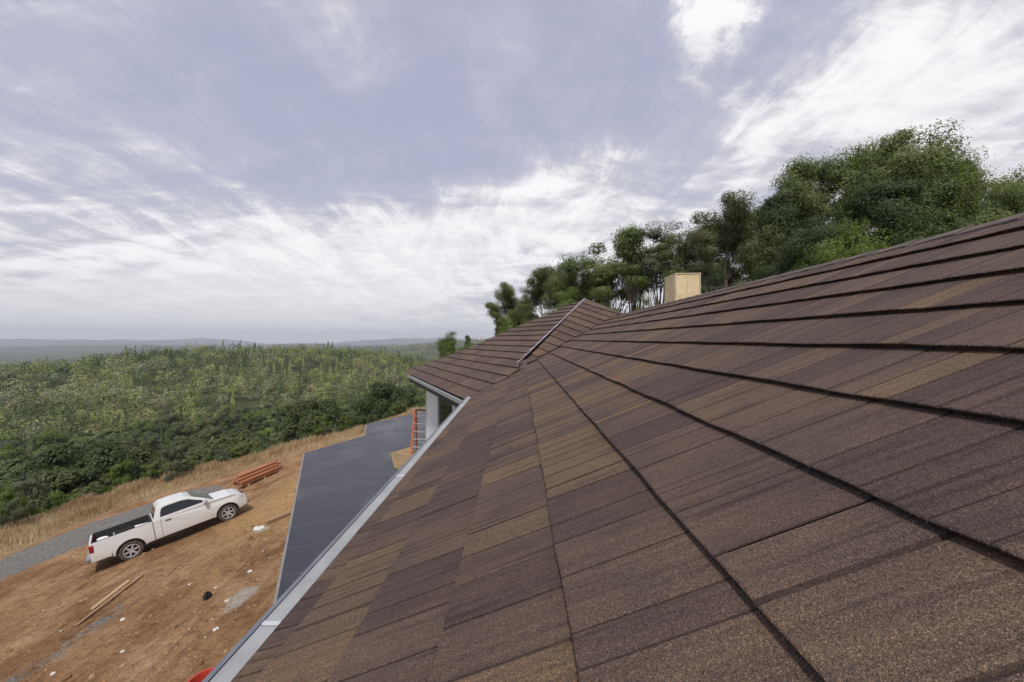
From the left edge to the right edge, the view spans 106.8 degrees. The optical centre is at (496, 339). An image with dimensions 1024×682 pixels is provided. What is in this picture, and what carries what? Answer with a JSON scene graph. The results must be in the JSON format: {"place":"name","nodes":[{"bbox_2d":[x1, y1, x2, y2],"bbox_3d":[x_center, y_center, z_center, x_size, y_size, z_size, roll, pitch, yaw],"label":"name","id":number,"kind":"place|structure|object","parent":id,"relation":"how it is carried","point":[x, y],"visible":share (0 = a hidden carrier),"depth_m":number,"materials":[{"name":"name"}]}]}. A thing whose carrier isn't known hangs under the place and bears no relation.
{"place":"outdoors","nodes":[
{"label":"outdoors","id":0,"kind":"place"},
{"bbox_2d":[0,338,475,681],"bbox_3d":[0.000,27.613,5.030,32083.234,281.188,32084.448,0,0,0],"label":"ground","id":1,"kind":"structure","parent":0,"point":[17,566],"depth_m":14.18,"materials":[{"name":"soil"}]},
{"bbox_2d":[0,435,22,443],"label":"oak tree","id":2,"kind":"object","parent":1,"relation":"on","point":[11,438],"visible":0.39,"depth_m":167.42,"materials":[{"name":"green plant"}]},
{"bbox_2d":[0,440,26,459],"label":"oak tree","id":3,"kind":"object","parent":1,"relation":"on","point":[3,443],"visible":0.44,"depth_m":160.63,"materials":[{"name":"green plant"}]},
{"bbox_2d":[0,443,29,461],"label":"oak tree","id":4,"kind":"object","parent":1,"relation":"on","point":[15,453],"visible":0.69,"depth_m":149.14,"materials":[{"name":"green plant"}]},
{"bbox_2d":[0,487,43,520],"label":"shrub","id":5,"kind":"object","parent":1,"relation":"on","point":[8,494],"visible":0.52,"depth_m":24.73,"materials":[{"name":"green plant"}]},
{"bbox_2d":[0,474,51,526],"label":"shrub","id":6,"kind":"object","parent":1,"relation":"on","point":[34,491],"visible":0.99,"depth_m":23.96,"materials":[{"name":"green plant"}]},
{"bbox_2d":[0,456,54,477],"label":"oak tree","id":7,"kind":"object","parent":1,"relation":"on","point":[11,468],"visible":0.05,"depth_m":41.19,"materials":[{"name":"green plant"}]},
{"bbox_2d":[0,472,55,526],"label":"oak tree","id":8,"kind":"object","parent":1,"relation":"on","point":[8,479],"visible":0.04,"depth_m":34.80,"materials":[{"name":"green plant"}]},
{"bbox_2d":[32,443,62,455],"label":"oak tree","id":9,"kind":"object","parent":1,"relation":"on","point":[36,452],"visible":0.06,"depth_m":151.22,"materials":[{"name":"green plant"}]},
{"bbox_2d":[26,428,70,448],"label":"oak tree","id":10,"kind":"object","parent":1,"relation":"on","point":[48,435],"visible":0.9,"depth_m":174.14,"materials":[{"name":"green plant"}]},
{"bbox_2d":[39,490,77,513],"bbox_3d":[-31.956,13.027,28.221,1.472,4.352,3.223,0,0,26],"label":"shrub","id":11,"kind":"object","parent":1,"relation":"on","point":[58,498],"visible":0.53,"depth_m":27.74,"materials":[{"name":"green plant"}]},
{"bbox_2d":[0,464,131,525],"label":"oak tree","id":12,"kind":"object","parent":1,"relation":"on","point":[60,479],"visible":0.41,"depth_m":30.63,"materials":[{"name":"green plant"}]},
{"bbox_2d":[9,438,143,502],"bbox_3d":[-36.950,15.225,33.228,8.986,12.709,8.133,0,0,-29],"label":"oak tree","id":13,"kind":"object","parent":1,"relation":"on","point":[91,461],"visible":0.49,"depth_m":32.89,"materials":[{"name":"green plant"}]},
{"bbox_2d":[66,437,90,451],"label":"oak tree","id":14,"kind":"object","parent":1,"relation":"on","point":[75,442],"visible":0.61,"depth_m":174.32,"materials":[{"name":"green plant"}]},
{"bbox_2d":[93,427,123,437],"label":"oak tree","id":15,"kind":"object","parent":1,"relation":"on","point":[111,432],"visible":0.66,"depth_m":190.97,"materials":[{"name":"green plant"}]},
{"bbox_2d":[75,574,143,625],"bbox_3d":[-12.555,8.441,12.431,0.070,0.045,2.398,17,-1,-6],"label":"plank","id":16,"kind":"object","parent":1,"relation":"on","point":[106,602],"visible":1,"depth_m":12.23,"materials":[{"name":"wood"}]},
{"bbox_2d":[90,580,129,609],"bbox_3d":[-12.889,8.520,12.716,0.100,0.045,1.403,17,-1,-7],"label":"plank","id":17,"kind":"object","parent":1,"relation":"on","point":[108,595],"visible":0.94,"depth_m":12.63,"materials":[{"name":"wood"}]},
{"bbox_2d":[100,458,133,494],"bbox_3d":[-29.461,11.323,29.547,3.581,4.256,1.636,0,0,19],"label":"shrub","id":18,"kind":"object","parent":1,"relation":"on","point":[118,470],"visible":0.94,"depth_m":29.31,"materials":[{"name":"green plant"}]},
{"bbox_2d":[114,438,138,446],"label":"oak tree","id":19,"kind":"object","parent":1,"relation":"on","point":[132,443],"visible":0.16,"depth_m":154.91,"materials":[{"name":"green plant"}]},
{"bbox_2d":[117,426,144,437],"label":"oak tree","id":20,"kind":"object","parent":1,"relation":"on","point":[127,429],"visible":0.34,"depth_m":185.08,"materials":[{"name":"green plant"}]},
{"bbox_2d":[107,436,160,480],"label":"oak tree","id":21,"kind":"object","parent":1,"relation":"on","point":[140,454],"visible":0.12,"depth_m":39.56,"materials":[{"name":"green plant"}]},
{"bbox_2d":[115,432,158,447],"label":"oak tree","id":22,"kind":"object","parent":1,"relation":"on","point":[134,435],"visible":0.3,"depth_m":161.60,"materials":[{"name":"green plant"}]},
{"bbox_2d":[120,421,159,436],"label":"oak tree","id":23,"kind":"object","parent":1,"relation":"on","point":[146,426],"visible":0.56,"depth_m":187.80,"materials":[{"name":"green plant"}]},
{"bbox_2d":[129,431,159,445],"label":"oak tree","id":24,"kind":"object","parent":1,"relation":"on","point":[146,434],"visible":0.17,"depth_m":173.45,"materials":[{"name":"green plant"}]},
{"bbox_2d":[0,453,297,681],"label":"rubble","id":25,"kind":"object","parent":1,"relation":"on","point":[64,678],"visible":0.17,"depth_m":11.68,"materials":[{"name":"stone"}]},
{"bbox_2d":[136,464,164,481],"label":"shrub","id":26,"kind":"object","parent":1,"relation":"on","point":[152,475],"visible":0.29,"depth_m":30.94,"materials":[{"name":"green plant"}]},
{"bbox_2d":[138,461,164,481],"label":"shrub","id":27,"kind":"object","parent":1,"relation":"on","point":[153,467],"visible":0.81,"depth_m":29.64,"materials":[{"name":"green plant"}]},
{"bbox_2d":[145,424,170,448],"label":"oak tree","id":28,"kind":"object","parent":1,"relation":"on","point":[157,428],"visible":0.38,"depth_m":189.01,"materials":[{"name":"green plant"}]},
{"bbox_2d":[158,425,164,454],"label":"pine tree","id":29,"kind":"object","parent":1,"relation":"on","point":[161,441],"visible":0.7,"depth_m":164.01,"materials":[{"name":"green plant"}]},
{"bbox_2d":[86,488,248,564],"bbox_3d":[-14.485,7.980,17.065,2.257,1.759,5.428,-11,0,44],"label":"pickup truck","id":30,"kind":"object","parent":1,"relation":"on","point":[171,515],"visible":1,"depth_m":16.42,"materials":[{"name":"white paint"}]},
{"bbox_2d":[155,414,183,425],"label":"oak tree","id":31,"kind":"object","parent":1,"relation":"on","point":[167,418],"visible":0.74,"depth_m":206.18,"materials":[{"name":"green plant"}]},
{"bbox_2d":[157,443,187,481],"bbox_3d":[-24.677,10.062,29.012,2.230,4.169,1.748,0,0,33],"label":"shrub","id":32,"kind":"object","parent":1,"relation":"on","point":[178,455],"visible":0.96,"depth_m":28.85,"materials":[{"name":"green plant"}]},
{"bbox_2d":[164,423,196,442],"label":"oak tree","id":33,"kind":"object","parent":1,"relation":"on","point":[187,430],"visible":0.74,"depth_m":176.25,"materials":[{"name":"green plant"}]},
{"bbox_2d":[179,439,206,452],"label":"oak tree","id":34,"kind":"object","parent":1,"relation":"on","point":[197,444],"visible":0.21,"depth_m":129.46,"materials":[{"name":"green plant"}]},
{"bbox_2d":[146,444,241,478],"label":"oak tree","id":35,"kind":"object","parent":1,"relation":"on","point":[193,455],"visible":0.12,"depth_m":36.91,"materials":[{"name":"green plant"}]},
{"bbox_2d":[180,420,208,438],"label":"oak tree","id":36,"kind":"object","parent":1,"relation":"on","point":[195,425],"visible":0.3,"depth_m":185.11,"materials":[{"name":"green plant"}]},
{"bbox_2d":[187,667,214,681],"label":"drum","id":37,"kind":"object","parent":1,"relation":"on","point":[200,676],"visible":0.42,"depth_m":7.67,"materials":[{"name":"red plastic"}]},
{"bbox_2d":[186,454,216,470],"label":"shrub","id":38,"kind":"object","parent":1,"relation":"on","point":[207,457],"visible":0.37,"depth_m":32.37,"materials":[{"name":"green plant"}]},
{"bbox_2d":[188,428,225,441],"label":"oak tree","id":39,"kind":"object","parent":1,"relation":"on","point":[205,434],"visible":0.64,"depth_m":159.58,"materials":[{"name":"green plant"}]},
{"bbox_2d":[198,416,221,430],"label":"oak tree","id":40,"kind":"object","parent":1,"relation":"on","point":[210,421],"visible":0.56,"depth_m":192.00,"materials":[{"name":"green plant"}]},
{"bbox_2d":[0,406,424,557],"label":"dry grass","id":41,"kind":"structure","parent":1,"relation":"on","point":[12,538],"depth_m":26.74,"materials":[{"name":"plant"}]},
{"bbox_2d":[213,447,234,462],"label":"shrub","id":42,"kind":"object","parent":1,"relation":"on","point":[221,457],"visible":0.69,"depth_m":32.93,"materials":[{"name":"green plant"}]},
{"bbox_2d":[191,427,263,457],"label":"oak tree","id":43,"kind":"object","parent":1,"relation":"on","point":[242,432],"visible":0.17,"depth_m":58.57,"materials":[{"name":"green plant"}]},
{"bbox_2d":[216,404,240,418],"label":"oak tree","id":44,"kind":"object","parent":1,"relation":"on","point":[230,408],"visible":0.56,"depth_m":227.54,"materials":[{"name":"green plant"}]},
{"bbox_2d":[217,416,240,430],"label":"oak tree","id":45,"kind":"object","parent":1,"relation":"on","point":[228,420],"visible":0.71,"depth_m":190.49,"materials":[{"name":"green plant"}]},
{"bbox_2d":[215,411,244,426],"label":"oak tree","id":46,"kind":"object","parent":1,"relation":"on","point":[236,416],"visible":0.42,"depth_m":203.20,"materials":[{"name":"green plant"}]},
{"bbox_2d":[0,338,485,445],"bbox_3d":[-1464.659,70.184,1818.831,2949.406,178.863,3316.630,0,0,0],"label":"forest","id":47,"kind":"object","parent":1,"relation":"on","point":[26,369],"visible":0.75,"depth_m":334.09,"materials":[{"name":"plant"}]},
{"bbox_2d":[226,435,263,455],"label":"shrub","id":48,"kind":"object","parent":1,"relation":"on","point":[240,444],"visible":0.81,"depth_m":32.66,"materials":[{"name":"green plant"}]},
{"bbox_2d":[226,433,270,456],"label":"oak tree","id":49,"kind":"object","parent":1,"relation":"on","point":[253,438],"visible":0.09,"depth_m":46.77,"materials":[{"name":"green plant"}]},
{"bbox_2d":[243,408,272,419],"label":"oak tree","id":50,"kind":"object","parent":1,"relation":"on","point":[253,413],"visible":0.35,"depth_m":206.54,"materials":[{"name":"green plant"}]},
{"bbox_2d":[239,415,278,432],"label":"oak tree","id":51,"kind":"object","parent":1,"relation":"on","point":[257,420],"visible":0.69,"depth_m":179.37,"materials":[{"name":"green plant"}]},
{"bbox_2d":[240,469,279,486],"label":"lumber beam","id":52,"kind":"structure","parent":1,"relation":"on","point":[253,480],"depth_m":24.09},
{"bbox_2d":[239,466,278,483],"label":"lumber beam","id":53,"kind":"structure","parent":52,"relation":"on","point":[258,475],"depth_m":24.16,"materials":[{"name":"wood"}]},
{"bbox_2d":[257,426,274,436],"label":"oak tree","id":54,"kind":"object","parent":1,"relation":"on","point":[271,430],"visible":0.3,"depth_m":163.47,"materials":[{"name":"green plant"}]},
{"bbox_2d":[260,410,289,425],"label":"oak tree","id":55,"kind":"object","parent":1,"relation":"on","point":[268,415],"visible":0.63,"depth_m":199.89,"materials":[{"name":"green plant"}]},
{"bbox_2d":[265,510,291,524],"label":"timber beam","id":56,"kind":"structure","parent":1,"relation":"on","point":[275,518],"depth_m":16.39,"materials":[{"name":"wood"}]},
{"bbox_2d":[260,431,302,450],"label":"oak tree","id":57,"kind":"object","parent":1,"relation":"on","point":[287,437],"visible":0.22,"depth_m":38.05,"materials":[{"name":"green plant"}]},
{"bbox_2d":[270,400,293,414],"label":"oak tree","id":58,"kind":"object","parent":1,"relation":"on","point":[285,405],"visible":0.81,"depth_m":233.03,"materials":[{"name":"green plant"}]},
{"bbox_2d":[269,410,358,442],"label":"oak tree","id":59,"kind":"object","parent":1,"relation":"on","point":[282,436],"visible":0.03,"depth_m":48.10,"materials":[{"name":"green plant"}]},
{"bbox_2d":[279,397,356,439],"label":"oak tree","id":60,"kind":"object","parent":1,"relation":"on","point":[305,421],"visible":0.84,"depth_m":38.01,"materials":[{"name":"green plant"}]},
{"bbox_2d":[309,413,333,436],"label":"shrub","id":61,"kind":"object","parent":1,"relation":"on","point":[324,422],"visible":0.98,"depth_m":34.41,"materials":[{"name":"green plant"}]},
{"bbox_2d":[318,423,338,435],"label":"shrub","id":62,"kind":"object","parent":1,"relation":"on","point":[331,428],"visible":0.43,"depth_m":36.65,"materials":[{"name":"green plant"}]},
{"bbox_2d":[337,401,352,414],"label":"shrub","id":63,"kind":"object","parent":1,"relation":"on","point":[344,407],"visible":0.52,"depth_m":224.95,"materials":[{"name":"green plant"}]},
{"bbox_2d":[338,415,351,431],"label":"shrub","id":64,"kind":"object","parent":1,"relation":"on","point":[346,422],"visible":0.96,"depth_m":35.14,"materials":[{"name":"green plant"}]},
{"bbox_2d":[352,381,413,423],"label":"oak tree","id":65,"kind":"object","parent":1,"relation":"on","point":[384,393],"visible":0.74,"depth_m":46.21,"materials":[{"name":"green plant"}]},
{"bbox_2d":[358,385,424,425],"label":"oak tree","id":66,"kind":"object","parent":1,"relation":"on","point":[412,391],"visible":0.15,"depth_m":55.55,"materials":[{"name":"green plant"}]},
{"bbox_2d":[390,402,406,415],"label":"shrub","id":67,"kind":"object","parent":1,"relation":"on","point":[397,406],"visible":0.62,"depth_m":41.02,"materials":[{"name":"green plant"}]},
{"bbox_2d":[394,398,413,415],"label":"shrub","id":68,"kind":"object","parent":1,"relation":"on","point":[403,401],"visible":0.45,"depth_m":42.32,"materials":[{"name":"green plant"}]},
{"bbox_2d":[412,393,424,408],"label":"oak tree","id":69,"kind":"object","parent":1,"relation":"on","point":[422,398],"visible":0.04,"depth_m":50.32,"materials":[{"name":"green plant"}]},
{"bbox_2d":[436,331,473,357],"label":"oak tree","id":70,"kind":"object","parent":1,"relation":"on","point":[447,343],"visible":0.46,"depth_m":43.51,"materials":[{"name":"green plant"}]},
{"bbox_2d":[493,305,506,336],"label":"slender tree","id":71,"kind":"object","parent":1,"relation":"on","point":[499,327],"visible":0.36,"depth_m":39.46,"materials":[{"name":"green plant"}]},
{"bbox_2d":[481,281,530,327],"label":"slender tree","id":72,"kind":"object","parent":1,"relation":"on","point":[510,306],"visible":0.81,"depth_m":38.66,"materials":[{"name":"green plant"}]},
{"bbox_2d":[500,316,512,333],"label":"bush","id":73,"kind":"object","parent":1,"relation":"on","point":[508,322],"visible":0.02,"depth_m":30.09,"materials":[{"name":"green plant"}]},
{"bbox_2d":[515,263,552,323],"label":"slender tree","id":74,"kind":"object","parent":1,"relation":"on","point":[536,292],"visible":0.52,"depth_m":37.64,"materials":[{"name":"green plant"}]},
{"bbox_2d":[539,259,579,311],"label":"slender tree","id":75,"kind":"object","parent":1,"relation":"on","point":[557,282],"visible":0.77,"depth_m":34.32,"materials":[{"name":"green plant"}]},
{"bbox_2d":[542,286,578,315],"bbox_3d":[4.609,0.626,25.791,3.148,8.924,4.695,0,0,30],"label":"bush","id":76,"kind":"object","parent":1,"relation":"on","point":[571,295],"visible":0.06,"depth_m":25.69,"materials":[{"name":"green plant"}]},
{"bbox_2d":[543,249,623,309],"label":"slender tree","id":77,"kind":"object","parent":1,"relation":"on","point":[582,287],"visible":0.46,"depth_m":34.38,"materials":[{"name":"green plant"}]},
{"bbox_2d":[573,241,643,313],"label":"slender tree","id":78,"kind":"object","parent":1,"relation":"on","point":[599,274],"visible":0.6,"depth_m":32.60,"materials":[{"name":"green plant"}]},
{"bbox_2d":[202,213,1023,681],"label":"house","id":79,"kind":"structure","parent":1,"relation":"on","point":[814,473],"depth_m":1.25,"materials":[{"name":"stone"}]},
{"bbox_2d":[410,409,424,453],"bbox_3d":[-3.040,3.720,15.463,0.765,1.770,0.682,0,0,8],"label":"step ladder","id":80,"kind":"object","parent":79,"relation":"on","point":[415,422],"visible":0.56,"depth_m":15.31,"materials":[{"name":"orange metal"}]},
{"bbox_2d":[436,396,455,428],"bbox_3d":[-1.531,3.100,11.520,0.070,2.760,2.170,0,0,-23],"label":"window","id":81,"kind":"structure","parent":79,"relation":"in","point":[444,409],"depth_m":11.94,"materials":[{"name":"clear glass"}]},
{"bbox_2d":[603,222,658,311],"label":"slender tree","id":82,"kind":"object","parent":1,"relation":"on","point":[628,240],"visible":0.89,"depth_m":29.98,"materials":[{"name":"green plant"}]},
{"bbox_2d":[635,293,654,310],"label":"bush","id":83,"kind":"object","parent":1,"relation":"on","point":[645,302],"visible":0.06,"depth_m":24.86,"materials":[{"name":"green plant"}]},
{"bbox_2d":[620,219,690,307],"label":"slender tree","id":84,"kind":"object","parent":1,"relation":"on","point":[651,266],"visible":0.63,"depth_m":29.51,"materials":[{"name":"green plant"}]},
{"bbox_2d":[655,210,706,287],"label":"slender tree","id":85,"kind":"object","parent":1,"relation":"on","point":[682,255],"visible":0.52,"depth_m":28.50,"materials":[{"name":"green plant"}]},
{"bbox_2d":[683,222,726,293],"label":"slender tree","id":86,"kind":"object","parent":1,"relation":"on","point":[698,268],"visible":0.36,"depth_m":26.37,"materials":[{"name":"green plant"}]},
{"bbox_2d":[701,264,745,293],"bbox_3d":[9.352,0.430,16.109,2.422,7.379,3.611,0,0,-19],"label":"bush","id":87,"kind":"object","parent":1,"relation":"on","point":[715,279],"visible":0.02,"depth_m":15.88,"materials":[{"name":"green plant"}]},
{"bbox_2d":[705,238,747,290],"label":"slender tree","id":88,"kind":"object","parent":1,"relation":"on","point":[732,279],"visible":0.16,"depth_m":28.08,"materials":[{"name":"green plant"}]},
{"bbox_2d":[680,186,789,286],"bbox_3d":[14.229,-2.562,22.062,5.967,12.242,4.501,0,0,45],"label":"oak tree","id":89,"kind":"object","parent":1,"relation":"on","point":[751,253],"visible":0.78,"depth_m":21.87,"materials":[{"name":"green plant"}]},
{"bbox_2d":[720,197,768,279],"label":"oak tree","id":90,"kind":"object","parent":1,"relation":"on","point":[755,214],"visible":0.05,"depth_m":25.64,"materials":[{"name":"green plant"}]},
{"bbox_2d":[750,157,812,269],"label":"oak tree","id":91,"kind":"object","parent":1,"relation":"on","point":[779,212],"visible":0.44,"depth_m":20.90,"materials":[{"name":"green plant"}]},
{"bbox_2d":[730,211,867,285],"bbox_3d":[14.155,-1.098,17.893,4.235,9.330,5.615,0,0,-32],"label":"oak tree","id":92,"kind":"object","parent":1,"relation":"on","point":[798,241],"visible":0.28,"depth_m":17.07,"materials":[{"name":"green plant"}]},
{"bbox_2d":[783,242,838,271],"bbox_3d":[12.909,-0.288,15.247,3.380,7.735,3.939,0,0,20],"label":"bush","id":93,"kind":"object","parent":1,"relation":"on","point":[808,260],"visible":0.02,"depth_m":15.60,"materials":[{"name":"green plant"}]},
{"bbox_2d":[767,144,876,249],"bbox_3d":[18.838,-3.714,20.520,5.659,14.212,6.746,0,0,-44],"label":"oak tree","id":94,"kind":"object","parent":1,"relation":"on","point":[839,175],"visible":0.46,"depth_m":20.79,"materials":[{"name":"green plant"}]},
{"bbox_2d":[811,218,901,264],"bbox_3d":[13.938,-0.594,14.128,5.793,8.283,3.885,0,0,-2],"label":"bush","id":95,"kind":"object","parent":1,"relation":"on","point":[850,236],"visible":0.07,"depth_m":13.99,"materials":[{"name":"green plant"}]},
{"bbox_2d":[830,172,952,253],"bbox_3d":[17.256,-2.078,18.460,5.336,10.981,6.360,0,0,-43],"label":"oak tree","id":96,"kind":"object","parent":1,"relation":"on","point":[886,206],"visible":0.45,"depth_m":16.72,"materials":[{"name":"green plant"}]},
{"bbox_2d":[831,116,978,231],"bbox_3d":[22.352,-4.808,21.987,4.898,15.994,8.256,0,0,26],"label":"oak tree","id":97,"kind":"object","parent":1,"relation":"on","point":[902,163],"visible":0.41,"depth_m":20.18,"materials":[{"name":"green plant"}]},
{"bbox_2d":[827,135,1008,236],"bbox_3d":[25.241,-4.554,23.276,6.470,15.382,8.578,0,0,-6],"label":"oak tree","id":98,"kind":"object","parent":1,"relation":"on","point":[993,203],"visible":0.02,"depth_m":20.50,"materials":[{"name":"green plant"}]},
{"bbox_2d":[869,151,980,246],"bbox_3d":[19.953,-2.696,17.932,6.320,11.947,4.117,0,0,-43],"label":"oak tree","id":99,"kind":"object","parent":1,"relation":"on","point":[954,185],"visible":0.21,"depth_m":17.61,"materials":[{"name":"green plant"}]},
{"bbox_2d":[879,201,981,246],"bbox_3d":[16.959,-1.093,14.831,4.492,8.996,5.236,0,0,-2],"label":"bush","id":100,"kind":"object","parent":1,"relation":"on","point":[936,221],"visible":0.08,"depth_m":14.85,"materials":[{"name":"green plant"}]},
{"bbox_2d":[892,146,1023,236],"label":"oak tree","id":101,"kind":"object","parent":1,"relation":"on","point":[981,218],"visible":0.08,"depth_m":18.57,"materials":[{"name":"green plant"}]},
{"bbox_2d":[954,158,1023,220],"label":"oak tree","id":102,"kind":"object","parent":1,"relation":"on","point":[1019,181],"visible":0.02,"depth_m":21.73,"materials":[{"name":"green plant"}]},
{"bbox_2d":[975,176,1023,220],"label":"oak tree","id":103,"kind":"object","parent":1,"relation":"on","point":[1014,203],"visible":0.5,"depth_m":16.98,"materials":[{"name":"green plant"}]},
{"bbox_2d":[0,0,1023,343],"label":"sky","id":104,"kind":"structure","parent":0,"point":[257,171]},
{"bbox_3d":[-15.256,8.673,24.430,0.165,0.135,2.995,0,0,13],"label":"lumber beam","id":105,"kind":"object","parent":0,"visible":0},
{"bbox_2d":[236,464,277,481],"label":"lumber beam","id":106,"kind":"structure","parent":105,"relation":"on","point":[255,473],"depth_m":24.16,"materials":[{"name":"wood"}]},
{"bbox_3d":[-15.376,8.528,24.759,0.165,0.135,3.207,0,0,13],"label":"lumber beam","id":107,"kind":"object","parent":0,"visible":0},
{"bbox_2d":[237,461,276,477],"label":"lumber beam","id":108,"kind":"structure","parent":107,"relation":"on","point":[256,469],"depth_m":24.40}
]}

